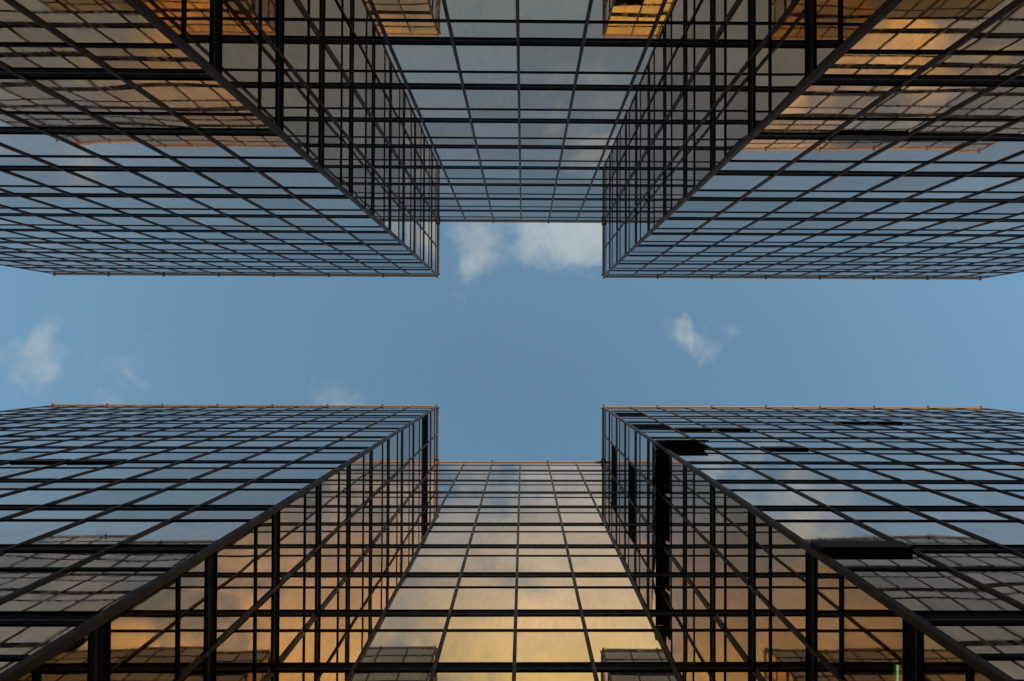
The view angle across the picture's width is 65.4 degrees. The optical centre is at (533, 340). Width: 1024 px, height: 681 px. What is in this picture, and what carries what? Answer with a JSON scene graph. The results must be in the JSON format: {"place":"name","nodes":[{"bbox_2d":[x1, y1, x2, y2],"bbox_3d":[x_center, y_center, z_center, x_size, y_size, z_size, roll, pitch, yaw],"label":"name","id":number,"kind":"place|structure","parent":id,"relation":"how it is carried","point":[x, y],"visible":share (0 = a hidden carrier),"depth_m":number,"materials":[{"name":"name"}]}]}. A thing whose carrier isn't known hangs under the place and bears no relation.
{"place":"outdoors","nodes":[
{"label":"outdoors","id":0,"kind":"place"},
{"bbox_2d":[0,222,1023,460],"label":"sky","id":1,"kind":"structure","parent":0,"point":[520,341],"materials":[{"name":"blue"}]},
{"bbox_3d":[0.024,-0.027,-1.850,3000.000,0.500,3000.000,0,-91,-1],"label":"plaza ground","id":2,"kind":"structure","parent":0,"visible":0},
{"bbox_2d":[0,0,1023,279],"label":"glass tower","id":3,"kind":"structure","parent":2,"relation":"on","point":[724,138],"depth_m":20.30,"materials":[{"name":"black metal"}]},
{"bbox_2d":[0,0,66,43],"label":"window pane","id":4,"kind":"structure","parent":3,"relation":"in","point":[15,27],"depth_m":10.97,"materials":[{"name":"grey glass"}]},
{"bbox_2d":[0,79,83,112],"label":"window pane","id":5,"kind":"structure","parent":3,"relation":"in","point":[16,95],"depth_m":13.98,"materials":[{"name":"grey glass"}]},
{"bbox_2d":[0,134,92,155],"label":"window pane","id":6,"kind":"structure","parent":3,"relation":"in","point":[32,145],"depth_m":17.12,"materials":[{"name":"blue glass"}]},
{"bbox_2d":[0,47,102,68],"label":"window pane","id":7,"kind":"structure","parent":3,"relation":"in","point":[12,57],"depth_m":12.02,"materials":[{"name":"grey glass"}]},
{"bbox_2d":[13,115,110,127],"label":"window pane","id":8,"kind":"structure","parent":3,"relation":"in","point":[41,121],"depth_m":15.31,"materials":[{"name":"grey glass"}]},
{"bbox_2d":[12,0,172,43],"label":"window pane","id":9,"kind":"structure","parent":3,"relation":"in","point":[80,21],"depth_m":10.66,"materials":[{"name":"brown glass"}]},
{"bbox_2d":[31,79,167,112],"bbox_3d":[-7.431,-4.247,13.832,1.543,1.854,0.024,0,-91,-1],"label":"window pane","id":10,"kind":"structure","parent":3,"relation":"in","point":[95,96],"depth_m":13.75,"materials":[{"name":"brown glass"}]},
{"bbox_2d":[56,135,163,156],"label":"window pane","id":11,"kind":"structure","parent":3,"relation":"in","point":[101,145],"depth_m":17.08,"materials":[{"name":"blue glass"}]},
{"bbox_2d":[82,48,202,69],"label":"window pane","id":12,"kind":"structure","parent":3,"relation":"in","point":[115,58],"depth_m":12.00,"materials":[{"name":"brown glass"}]},
{"bbox_2d":[96,115,191,128],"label":"window pane","id":13,"kind":"structure","parent":3,"relation":"in","point":[120,121],"depth_m":15.30,"materials":[{"name":"grey glass"}]},
{"bbox_2d":[132,135,233,156],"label":"window pane","id":14,"kind":"structure","parent":3,"relation":"in","point":[172,146],"depth_m":17.14,"materials":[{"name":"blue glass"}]},
{"bbox_2d":[129,80,251,113],"bbox_3d":[-5.864,-4.241,13.852,1.543,1.854,0.023,0,-91,-1],"label":"window pane","id":15,"kind":"structure","parent":3,"relation":"in","point":[179,96],"depth_m":13.78,"materials":[{"name":"brown glass"}]},
{"bbox_2d":[186,0,210,62],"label":"window pane","id":16,"kind":"structure","parent":3,"relation":"in","point":[198,11],"depth_m":12.08,"materials":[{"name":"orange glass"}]},
{"bbox_2d":[181,116,268,128],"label":"window pane","id":17,"kind":"structure","parent":3,"relation":"in","point":[201,122],"depth_m":15.34,"materials":[{"name":"glass"}]},
{"bbox_2d":[222,0,258,107],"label":"window pane","id":18,"kind":"structure","parent":3,"relation":"in","point":[240,43],"depth_m":13.82,"materials":[{"name":"grey glass"}]},
{"bbox_2d":[210,136,301,157],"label":"window pane","id":19,"kind":"structure","parent":3,"relation":"in","point":[242,146],"depth_m":17.12,"materials":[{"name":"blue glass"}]},
{"bbox_2d":[261,35,275,123],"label":"window pane","id":20,"kind":"structure","parent":3,"relation":"in","point":[268,104],"depth_m":15.34,"materials":[{"name":"grey glass"}]},
{"bbox_2d":[284,62,307,152],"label":"window pane","id":21,"kind":"structure","parent":3,"relation":"in","point":[295,93],"depth_m":17.15,"materials":[{"name":"grey glass"}]},
{"bbox_2d":[284,0,307,84],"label":"window pane","id":22,"kind":"structure","parent":3,"relation":"in","point":[295,23],"depth_m":17.21,"materials":[{"name":"grey glass"}]},
{"bbox_2d":[299,0,375,18],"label":"window pane","id":23,"kind":"structure","parent":3,"relation":"in","point":[315,9],"depth_m":17.64,"materials":[{"name":"grey glass"}]},
{"bbox_2d":[312,21,383,36],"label":"window pane","id":24,"kind":"structure","parent":3,"relation":"in","point":[325,28],"depth_m":18.73,"materials":[{"name":"grey glass"}]},
{"bbox_2d":[327,45,398,70],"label":"window pane","id":25,"kind":"structure","parent":3,"relation":"in","point":[350,57],"depth_m":20.52,"materials":[{"name":"grey glass"}]},
{"bbox_2d":[355,89,414,107],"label":"window pane","id":26,"kind":"structure","parent":3,"relation":"in","point":[372,98],"depth_m":23.83,"materials":[{"name":"grey glass"}]},
{"bbox_2d":[372,0,445,19],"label":"window pane","id":27,"kind":"structure","parent":3,"relation":"in","point":[386,9],"depth_m":17.63,"materials":[{"name":"orange glass"}]},
{"bbox_2d":[382,22,449,37],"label":"window pane","id":28,"kind":"structure","parent":3,"relation":"in","point":[392,29],"depth_m":18.73,"materials":[{"name":"glass"}]},
{"bbox_2d":[391,45,457,70],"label":"window pane","id":29,"kind":"structure","parent":3,"relation":"in","point":[409,57],"depth_m":20.51,"materials":[{"name":"grey glass"}]},
{"bbox_2d":[446,0,515,19],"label":"window pane","id":30,"kind":"structure","parent":3,"relation":"in","point":[457,9],"depth_m":17.62,"materials":[{"name":"grey glass"}]},
{"bbox_2d":[451,23,515,37],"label":"window pane","id":31,"kind":"structure","parent":3,"relation":"in","point":[460,30],"depth_m":18.77,"materials":[{"name":"grey glass"}]},
{"bbox_2d":[456,46,516,71],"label":"window pane","id":32,"kind":"structure","parent":3,"relation":"in","point":[471,58],"depth_m":20.55,"materials":[{"name":"grey glass"}]},
{"bbox_2d":[465,90,517,108],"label":"window pane","id":33,"kind":"structure","parent":3,"relation":"in","point":[477,99],"depth_m":23.88,"materials":[{"name":"grey glass"}]},
{"bbox_2d":[0,0,1023,277],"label":"upper window panes","id":34,"kind":"structure","parent":3,"relation":"in","point":[778,7],"depth_m":29.94,"materials":[{"name":"blue glass"}]},
{"bbox_2d":[520,46,579,71],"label":"window pane","id":35,"kind":"structure","parent":3,"relation":"in","point":[532,58],"depth_m":20.55,"materials":[{"name":"grey glass"}]},
{"bbox_2d":[520,23,584,38],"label":"window pane","id":36,"kind":"structure","parent":3,"relation":"in","point":[527,30],"depth_m":18.76,"materials":[{"name":"grey glass"}]},
{"bbox_2d":[519,0,588,20],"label":"window pane","id":37,"kind":"structure","parent":3,"relation":"in","point":[535,10],"depth_m":17.66,"materials":[{"name":"grey glass"}]},
{"bbox_2d":[579,47,643,72],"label":"window pane","id":38,"kind":"structure","parent":3,"relation":"in","point":[594,59],"depth_m":20.59,"materials":[{"name":"grey glass"}]},
{"bbox_2d":[586,24,653,38],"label":"window pane","id":39,"kind":"structure","parent":3,"relation":"in","point":[594,31],"depth_m":18.80,"materials":[{"name":"glass"}]},
{"bbox_2d":[589,0,662,21],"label":"window pane","id":40,"kind":"structure","parent":3,"relation":"in","point":[602,10],"depth_m":17.64,"materials":[{"name":"glass"}]},
{"bbox_2d":[638,47,707,72],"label":"window pane","id":41,"kind":"structure","parent":3,"relation":"in","point":[656,59],"depth_m":20.58,"materials":[{"name":"grey glass"}]},
{"bbox_2d":[659,0,736,21],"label":"window pane","id":42,"kind":"structure","parent":3,"relation":"in","point":[674,10],"depth_m":17.63,"materials":[{"name":"grey glass"}]},
{"bbox_2d":[726,66,747,154],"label":"window pane","id":43,"kind":"structure","parent":3,"relation":"in","point":[737,95],"depth_m":17.24,"materials":[{"name":"grey glass"}]},
{"bbox_2d":[726,0,747,86],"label":"window pane","id":44,"kind":"structure","parent":3,"relation":"in","point":[737,25],"depth_m":17.33,"materials":[{"name":"grey glass"}]},
{"bbox_2d":[755,40,767,126],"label":"window pane","id":45,"kind":"structure","parent":3,"relation":"in","point":[761,58],"depth_m":15.50,"materials":[{"name":"grey glass"}]},
{"bbox_2d":[731,140,819,160],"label":"window pane","id":46,"kind":"structure","parent":3,"relation":"in","point":[756,150],"depth_m":17.30,"materials":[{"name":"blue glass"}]},
{"bbox_2d":[771,0,804,111],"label":"window pane","id":47,"kind":"structure","parent":3,"relation":"in","point":[788,40],"depth_m":13.92,"materials":[{"name":"grey glass"}]},
{"bbox_2d":[816,0,837,67],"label":"window pane","id":48,"kind":"structure","parent":3,"relation":"in","point":[826,10],"depth_m":12.21,"materials":[{"name":"glass"}]},
{"bbox_2d":[777,86,895,117],"bbox_3d":[5.229,-4.199,13.994,1.543,1.854,0.025,0,-91,-1],"label":"window pane","id":49,"kind":"structure","parent":3,"relation":"in","point":[817,101],"depth_m":13.93,"materials":[{"name":"glass"}]},
{"bbox_2d":[798,140,894,160],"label":"window pane","id":50,"kind":"structure","parent":3,"relation":"in","point":[828,150],"depth_m":17.29,"materials":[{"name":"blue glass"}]},
{"bbox_2d":[842,0,885,42],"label":"window pane","id":51,"kind":"structure","parent":3,"relation":"in","point":[854,12],"depth_m":11.11,"materials":[{"name":"brown glass"}]},
{"bbox_2d":[823,54,939,75],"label":"window pane","id":52,"kind":"structure","parent":3,"relation":"in","point":[849,64],"depth_m":12.15,"materials":[{"name":"brown glass"}]},
{"bbox_2d":[867,141,970,161],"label":"window pane","id":53,"kind":"structure","parent":3,"relation":"in","point":[904,151],"depth_m":17.27,"materials":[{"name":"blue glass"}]},
{"bbox_2d":[859,86,989,118],"bbox_3d":[6.796,-4.193,14.014,1.543,1.854,0.024,0,-91,-1],"label":"window pane","id":54,"kind":"structure","parent":3,"relation":"in","point":[909,102],"depth_m":13.96,"materials":[{"name":"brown glass"}]},
{"bbox_2d":[850,0,1016,50],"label":"window pane","id":55,"kind":"structure","parent":3,"relation":"in","point":[913,25],"depth_m":10.66,"materials":[{"name":"orange glass"}]},
{"bbox_2d":[919,55,1023,75],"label":"window pane","id":56,"kind":"structure","parent":3,"relation":"in","point":[951,65],"depth_m":12.21,"materials":[{"name":"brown glass"}]},
{"bbox_2d":[935,141,1023,161],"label":"window pane","id":57,"kind":"structure","parent":3,"relation":"in","point":[980,151],"depth_m":17.41,"materials":[{"name":"blue glass"}]},
{"bbox_2d":[943,87,1023,118],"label":"window pane","id":58,"kind":"structure","parent":3,"relation":"in","point":[1002,102],"depth_m":14.18,"materials":[{"name":"grey glass"}]},
{"bbox_2d":[955,3,1023,51],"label":"window pane","id":59,"kind":"structure","parent":3,"relation":"in","point":[1006,34],"depth_m":11.09,"materials":[{"name":"grey glass"}]},
{"bbox_2d":[0,403,1023,680],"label":"glass tower","id":60,"kind":"structure","parent":2,"relation":"on","point":[386,543],"depth_m":18.01,"materials":[{"name":"black metal"}]},
{"bbox_2d":[0,521,75,543],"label":"window pane","id":61,"kind":"structure","parent":60,"relation":"in","point":[11,532],"depth_m":13.91,"materials":[{"name":"blue glass"}]},
{"bbox_2d":[0,625,77,654],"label":"window pane","id":62,"kind":"structure","parent":60,"relation":"in","point":[14,639],"depth_m":8.70,"materials":[{"name":"grey glass"}]},
{"bbox_2d":[0,552,96,566],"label":"window pane","id":63,"kind":"structure","parent":60,"relation":"in","point":[7,559],"depth_m":11.96,"materials":[{"name":"grey glass"}]},
{"bbox_2d":[42,634,88,680],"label":"window pane","id":64,"kind":"structure","parent":60,"relation":"in","point":[72,663],"depth_m":8.69,"materials":[{"name":"brown glass"}]},
{"bbox_2d":[0,570,167,610],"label":"window pane","id":65,"kind":"structure","parent":60,"relation":"in","point":[70,590],"depth_m":10.33,"materials":[{"name":"grey glass"}]},
{"bbox_2d":[28,521,162,543],"bbox_3d":[-7.458,3.304,13.722,1.543,1.854,0.022,0,-91,-1],"label":"window pane","id":66,"kind":"structure","parent":60,"relation":"in","point":[87,532],"depth_m":13.69,"materials":[{"name":"blue glass"}]},
{"bbox_2d":[54,490,157,504],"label":"window pane","id":67,"kind":"structure","parent":60,"relation":"in","point":[96,497],"depth_m":16.97,"materials":[{"name":"blue glass"}]},
{"bbox_2d":[77,552,196,566],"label":"window pane","id":68,"kind":"structure","parent":60,"relation":"in","point":[109,559],"depth_m":11.93,"materials":[{"name":"grey glass"}]},
{"bbox_2d":[111,577,176,680],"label":"window pane","id":69,"kind":"structure","parent":60,"relation":"in","point":[143,636],"depth_m":10.47,"materials":[{"name":"glass"}]},
{"bbox_2d":[129,490,228,504],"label":"window pane","id":70,"kind":"structure","parent":60,"relation":"in","point":[167,497],"depth_m":17.00,"materials":[{"name":"blue glass"}]},
{"bbox_2d":[125,521,247,543],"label":"window pane","id":71,"kind":"structure","parent":60,"relation":"in","point":[173,532],"depth_m":13.72,"materials":[{"name":"blue glass"}]},
{"bbox_2d":[180,559,204,673],"bbox_3d":[-5.106,4.061,11.911,0.024,0.934,1.564,0,-91,-1],"label":"window pane","id":72,"kind":"structure","parent":60,"relation":"in","point":[192,632],"depth_m":11.90,"materials":[{"name":"brown glass"}]},
{"bbox_2d":[217,612,253,680],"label":"window pane","id":73,"kind":"structure","parent":60,"relation":"in","point":[235,654],"depth_m":13.84,"materials":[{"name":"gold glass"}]},
{"bbox_2d":[217,527,254,639],"bbox_3d":[-5.129,4.088,13.740,0.023,1.854,1.564,0,-91,-1],"label":"window pane","id":74,"kind":"structure","parent":60,"relation":"in","point":[236,560],"depth_m":13.68,"materials":[{"name":"brown glass"}]},
{"bbox_2d":[206,490,297,504],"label":"window pane","id":75,"kind":"structure","parent":60,"relation":"in","point":[238,497],"depth_m":17.02,"materials":[{"name":"blue glass"}]},
{"bbox_2d":[257,516,271,601],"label":"window pane","id":76,"kind":"structure","parent":60,"relation":"in","point":[264,568],"depth_m":15.21,"materials":[{"name":"brown glass"}]},
{"bbox_2d":[257,594,271,680],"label":"window pane","id":77,"kind":"structure","parent":60,"relation":"in","point":[264,611],"depth_m":15.22,"materials":[{"name":"gold glass"}]},
{"bbox_2d":[279,564,303,658],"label":"window pane","id":78,"kind":"structure","parent":60,"relation":"in","point":[292,590],"depth_m":17.00,"materials":[{"name":"glass"}]},
{"bbox_2d":[280,495,303,579],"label":"window pane","id":79,"kind":"structure","parent":60,"relation":"in","point":[292,515],"depth_m":16.99,"materials":[{"name":"brown glass"}]},
{"bbox_2d":[282,631,371,661],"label":"window pane","id":80,"kind":"structure","parent":60,"relation":"in","point":[313,646],"depth_m":17.01,"materials":[{"name":"gold glass"}]},
{"bbox_2d":[321,531,337,606],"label":"window pane","id":81,"kind":"structure","parent":60,"relation":"in","point":[329,550],"depth_m":20.34,"materials":[{"name":"brown glass"}]},
{"bbox_2d":[323,588,394,608],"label":"window pane","id":82,"kind":"structure","parent":60,"relation":"in","point":[344,598],"depth_m":20.34,"materials":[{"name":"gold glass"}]},
{"bbox_2d":[360,631,442,661],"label":"window pane","id":83,"kind":"structure","parent":60,"relation":"in","point":[385,646],"depth_m":17.03,"materials":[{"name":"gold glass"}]},
{"bbox_2d":[388,588,454,608],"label":"window pane","id":84,"kind":"structure","parent":60,"relation":"in","point":[405,598],"depth_m":20.36,"materials":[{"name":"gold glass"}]},
{"bbox_2d":[438,631,512,661],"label":"window pane","id":85,"kind":"structure","parent":60,"relation":"in","point":[458,646],"depth_m":17.05,"materials":[{"name":"gold glass"}]},
{"bbox_2d":[453,588,514,608],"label":"window pane","id":86,"kind":"structure","parent":60,"relation":"in","point":[466,598],"depth_m":20.38,"materials":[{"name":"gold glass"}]},
{"bbox_2d":[0,406,1023,680],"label":"upper window panes","id":87,"kind":"structure","parent":60,"relation":"in","point":[197,674],"depth_m":28.46,"materials":[{"name":"blue glass"}]},
{"bbox_2d":[518,588,578,608],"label":"window pane","id":88,"kind":"structure","parent":60,"relation":"in","point":[528,598],"depth_m":20.40,"materials":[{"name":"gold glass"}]},
{"bbox_2d":[516,631,589,661],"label":"window pane","id":89,"kind":"structure","parent":60,"relation":"in","point":[532,646],"depth_m":17.06,"materials":[{"name":"gold glass"}]},
{"bbox_2d":[578,588,642,608],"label":"window pane","id":90,"kind":"structure","parent":60,"relation":"in","point":[591,598],"depth_m":20.41,"materials":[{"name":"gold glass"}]},
{"bbox_2d":[588,631,667,661],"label":"window pane","id":91,"kind":"structure","parent":60,"relation":"in","point":[607,646],"depth_m":17.07,"materials":[{"name":"gold glass"}]},
{"bbox_2d":[637,588,706,608],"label":"window pane","id":92,"kind":"structure","parent":60,"relation":"in","point":[653,598],"depth_m":20.43,"materials":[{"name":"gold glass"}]},
{"bbox_2d":[658,631,745,661],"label":"window pane","id":93,"kind":"structure","parent":60,"relation":"in","point":[682,646],"depth_m":17.10,"materials":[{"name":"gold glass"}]},
{"bbox_2d":[726,564,747,658],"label":"window pane","id":94,"kind":"structure","parent":60,"relation":"in","point":[736,589],"depth_m":17.09,"materials":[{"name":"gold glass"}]},
{"bbox_2d":[726,495,747,580],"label":"window pane","id":95,"kind":"structure","parent":60,"relation":"in","point":[736,514],"depth_m":17.11,"materials":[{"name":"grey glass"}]},
{"bbox_2d":[755,516,768,601],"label":"window pane","id":96,"kind":"structure","parent":60,"relation":"in","point":[761,528],"depth_m":15.32,"materials":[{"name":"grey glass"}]},
{"bbox_2d":[755,594,768,680],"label":"window pane","id":97,"kind":"structure","parent":60,"relation":"in","point":[761,610],"depth_m":15.35,"materials":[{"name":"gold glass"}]},
{"bbox_2d":[771,527,804,638],"bbox_3d":[4.434,4.124,13.863,0.022,1.854,1.564,0,-91,-1],"label":"window pane","id":98,"kind":"structure","parent":60,"relation":"in","point":[787,558],"depth_m":13.81,"materials":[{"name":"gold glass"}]},
{"bbox_2d":[771,611,804,680],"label":"window pane","id":99,"kind":"structure","parent":60,"relation":"in","point":[787,651],"depth_m":13.96,"materials":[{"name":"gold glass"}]},
{"bbox_2d":[817,559,838,672],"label":"window pane","id":100,"kind":"structure","parent":60,"relation":"in","point":[827,578],"depth_m":12.01,"materials":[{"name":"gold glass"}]},
{"bbox_2d":[779,522,888,542],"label":"window pane","id":101,"kind":"structure","parent":60,"relation":"in","point":[809,531],"depth_m":13.97,"materials":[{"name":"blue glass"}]},
{"bbox_2d":[843,577,902,680],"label":"window pane","id":102,"kind":"structure","parent":60,"relation":"in","point":[872,633],"depth_m":10.60,"materials":[{"name":"orange glass"}]},
{"bbox_2d":[826,553,939,566],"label":"window pane","id":103,"kind":"structure","parent":60,"relation":"in","point":[846,559],"depth_m":12.03,"materials":[{"name":"grey glass"}]},
{"bbox_2d":[862,522,989,543],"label":"window pane","id":104,"kind":"structure","parent":60,"relation":"in","point":[907,532],"depth_m":13.85,"materials":[{"name":"blue glass"}]},
{"bbox_2d":[853,571,1023,609],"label":"window pane","id":105,"kind":"structure","parent":60,"relation":"in","point":[915,590],"depth_m":10.47,"materials":[{"name":"grey glass"}]},
{"bbox_2d":[923,634,964,680],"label":"window pane","id":106,"kind":"structure","parent":60,"relation":"in","point":[939,664],"depth_m":8.81,"materials":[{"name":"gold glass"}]},
{"bbox_2d":[924,553,1023,566],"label":"window pane","id":107,"kind":"structure","parent":60,"relation":"in","point":[949,559],"depth_m":12.10,"materials":[{"name":"grey glass"}]},
{"bbox_2d":[934,625,1023,652],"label":"window pane","id":108,"kind":"structure","parent":60,"relation":"in","point":[978,638],"depth_m":8.80,"materials":[{"name":"grey glass"}]},
{"bbox_2d":[947,522,1023,544],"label":"window pane","id":109,"kind":"structure","parent":60,"relation":"in","point":[1003,533],"depth_m":14.10,"materials":[{"name":"blue glass"}]},
{"bbox_2d":[957,570,1023,603],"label":"window pane","id":110,"kind":"structure","parent":60,"relation":"in","point":[1010,583],"depth_m":11.03,"materials":[{"name":"grey glass"}]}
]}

